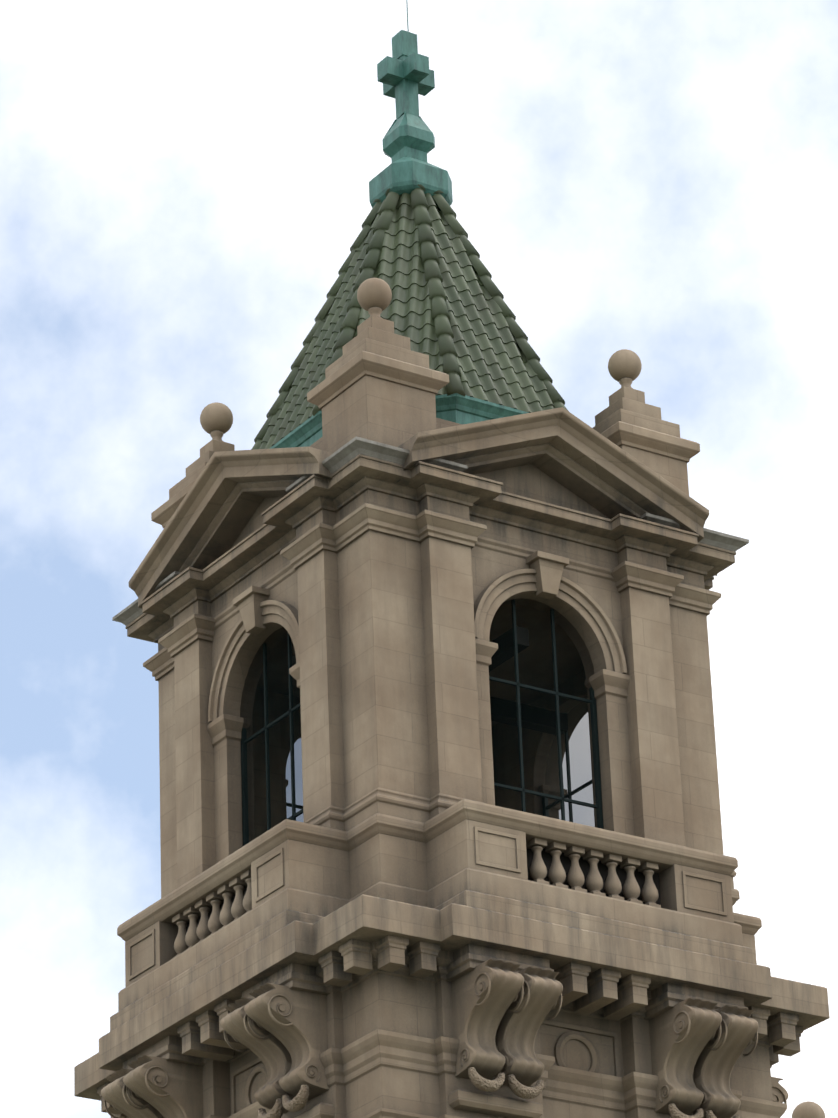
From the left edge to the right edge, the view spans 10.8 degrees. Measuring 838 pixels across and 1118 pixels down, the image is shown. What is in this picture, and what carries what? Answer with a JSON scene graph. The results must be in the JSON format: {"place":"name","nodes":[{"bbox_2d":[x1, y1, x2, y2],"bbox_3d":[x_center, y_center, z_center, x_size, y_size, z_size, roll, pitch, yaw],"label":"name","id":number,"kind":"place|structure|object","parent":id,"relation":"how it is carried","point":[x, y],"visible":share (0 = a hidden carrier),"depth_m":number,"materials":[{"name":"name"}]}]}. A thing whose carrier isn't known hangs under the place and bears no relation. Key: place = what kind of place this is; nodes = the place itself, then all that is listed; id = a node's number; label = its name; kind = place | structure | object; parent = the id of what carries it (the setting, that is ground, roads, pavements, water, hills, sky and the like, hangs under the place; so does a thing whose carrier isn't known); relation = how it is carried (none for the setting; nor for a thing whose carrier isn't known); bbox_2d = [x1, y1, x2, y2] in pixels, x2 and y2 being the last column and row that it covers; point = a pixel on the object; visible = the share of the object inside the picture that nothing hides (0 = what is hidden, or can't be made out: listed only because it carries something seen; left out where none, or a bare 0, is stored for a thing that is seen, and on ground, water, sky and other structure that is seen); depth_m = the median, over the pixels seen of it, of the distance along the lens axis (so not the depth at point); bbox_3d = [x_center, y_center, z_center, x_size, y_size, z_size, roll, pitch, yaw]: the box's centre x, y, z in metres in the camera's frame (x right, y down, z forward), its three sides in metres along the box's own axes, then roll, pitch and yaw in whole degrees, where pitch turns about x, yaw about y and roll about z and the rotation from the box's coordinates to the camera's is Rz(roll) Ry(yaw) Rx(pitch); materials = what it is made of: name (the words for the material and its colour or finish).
{"place":"outdoors","nodes":[
{"label":"outdoors","id":0,"kind":"place"},
{"bbox_2d":[0,0,837,1117],"label":"sky","id":1,"kind":"structure","parent":0,"point":[184,184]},
{"bbox_2d":[792,1101,824,1117],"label":"ball finial","id":2,"kind":"object","parent":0,"point":[808,1109],"visible":1,"depth_m":55.78,"materials":[{"name":"beige stone"}]},
{"label":"ground","id":3,"kind":"structure","parent":0,"visible":0},
{"bbox_3d":[1.005,22.764,42.143,5.800,25.100,5.800,14,-30,-30],"label":"tower base","id":4,"kind":"object","parent":3,"relation":"on","visible":0},
{"bbox_2d":[74,894,829,1117],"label":"cornice","id":5,"kind":"structure","parent":4,"relation":"on","point":[381,974],"depth_m":47.72,"materials":[{"name":"stone"}]},
{"bbox_2d":[207,546,634,862],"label":"belfry walls","id":6,"kind":"structure","parent":5,"relation":"on","point":[586,608],"depth_m":50.83,"materials":[{"name":"beige stone"}]},
{"bbox_2d":[240,599,600,846],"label":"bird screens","id":7,"kind":"object","parent":6,"relation":"attached to","point":[271,765],"visible":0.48,"depth_m":51.01,"materials":[{"name":"black metal"}]},
{"bbox_2d":[125,418,735,726],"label":"entablature","id":8,"kind":"structure","parent":6,"relation":"on","point":[309,518],"depth_m":51.18,"materials":[{"name":"stone"}]},
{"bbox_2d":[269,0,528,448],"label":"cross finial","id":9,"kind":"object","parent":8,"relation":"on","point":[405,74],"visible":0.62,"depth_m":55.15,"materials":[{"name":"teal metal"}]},
{"bbox_2d":[251,184,567,449],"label":"roof tiles","id":10,"kind":"object","parent":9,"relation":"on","point":[448,311],"visible":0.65,"depth_m":53.27,"materials":[{"name":"green tile"}]},
{"bbox_2d":[129,407,716,622],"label":"pediments","id":11,"kind":"object","parent":8,"relation":"on","point":[562,457],"visible":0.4,"depth_m":51.44,"materials":[{"name":"stone"}]},
{"bbox_2d":[151,316,699,527],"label":"corner pedestals","id":12,"kind":"object","parent":8,"relation":"on","point":[382,382],"visible":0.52,"depth_m":51.01,"materials":[{"name":"stone"}]},
{"bbox_2d":[200,278,641,441],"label":"ball finials","id":13,"kind":"object","parent":12,"relation":"on","point":[374,296],"visible":0.71,"depth_m":53.38,"materials":[{"name":"stone"}]},
{"bbox_2d":[112,436,748,625],"bbox_3d":[0.095,0.299,52.858,5.500,0.170,5.500,14,-30,-30],"label":"corner sima","id":14,"kind":"object","parent":8,"relation":"on","point":[354,447],"visible":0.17,"depth_m":50.13,"materials":[{"name":"stone"}]},
{"bbox_2d":[489,626,567,734],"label":"beams","id":15,"kind":"structure","parent":6,"relation":"attached to","point":[501,709],"depth_m":52.70,"materials":[{"name":"brown metal"}]},
{"bbox_2d":[489,599,602,828],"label":"opening frames","id":16,"kind":"structure","parent":6,"relation":"attached to","point":[561,799],"depth_m":50.31,"materials":[{"name":"teal"}]},
{"bbox_2d":[110,799,761,1031],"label":"parapet","id":17,"kind":"structure","parent":5,"relation":"on","point":[466,852],"depth_m":48.17,"materials":[{"name":"stone"}]},
{"bbox_2d":[172,838,660,957],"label":"balusters","id":18,"kind":"object","parent":17,"relation":"on","point":[218,919],"visible":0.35,"depth_m":48.75,"materials":[{"name":"stone"}]},
{"bbox_2d":[186,848,660,932],"bbox_3d":[0.270,4.634,50.790,5.760,0.570,5.760,14,-30,-30],"label":"balustrade backing","id":19,"kind":"object","parent":17,"relation":"attached to","point":[584,865],"visible":0.06,"depth_m":48.79,"materials":[{"name":"beige stone"}]},
{"bbox_2d":[101,959,787,1117],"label":"consoles","id":20,"kind":"object","parent":5,"relation":"on","point":[280,1032],"visible":0.94,"depth_m":47.49,"materials":[{"name":"stone"}]},
{"bbox_2d":[158,530,736,897],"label":"belfry piers","id":21,"kind":"structure","parent":5,"relation":"on","point":[389,693],"depth_m":49.69,"materials":[{"name":"beige stone"}]},
{"bbox_2d":[258,1067,739,1117],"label":"carved garlands","id":22,"kind":"object","parent":5,"relation":"on","point":[298,1101],"visible":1,"depth_m":46.85,"materials":[{"name":"stone"}]}
]}

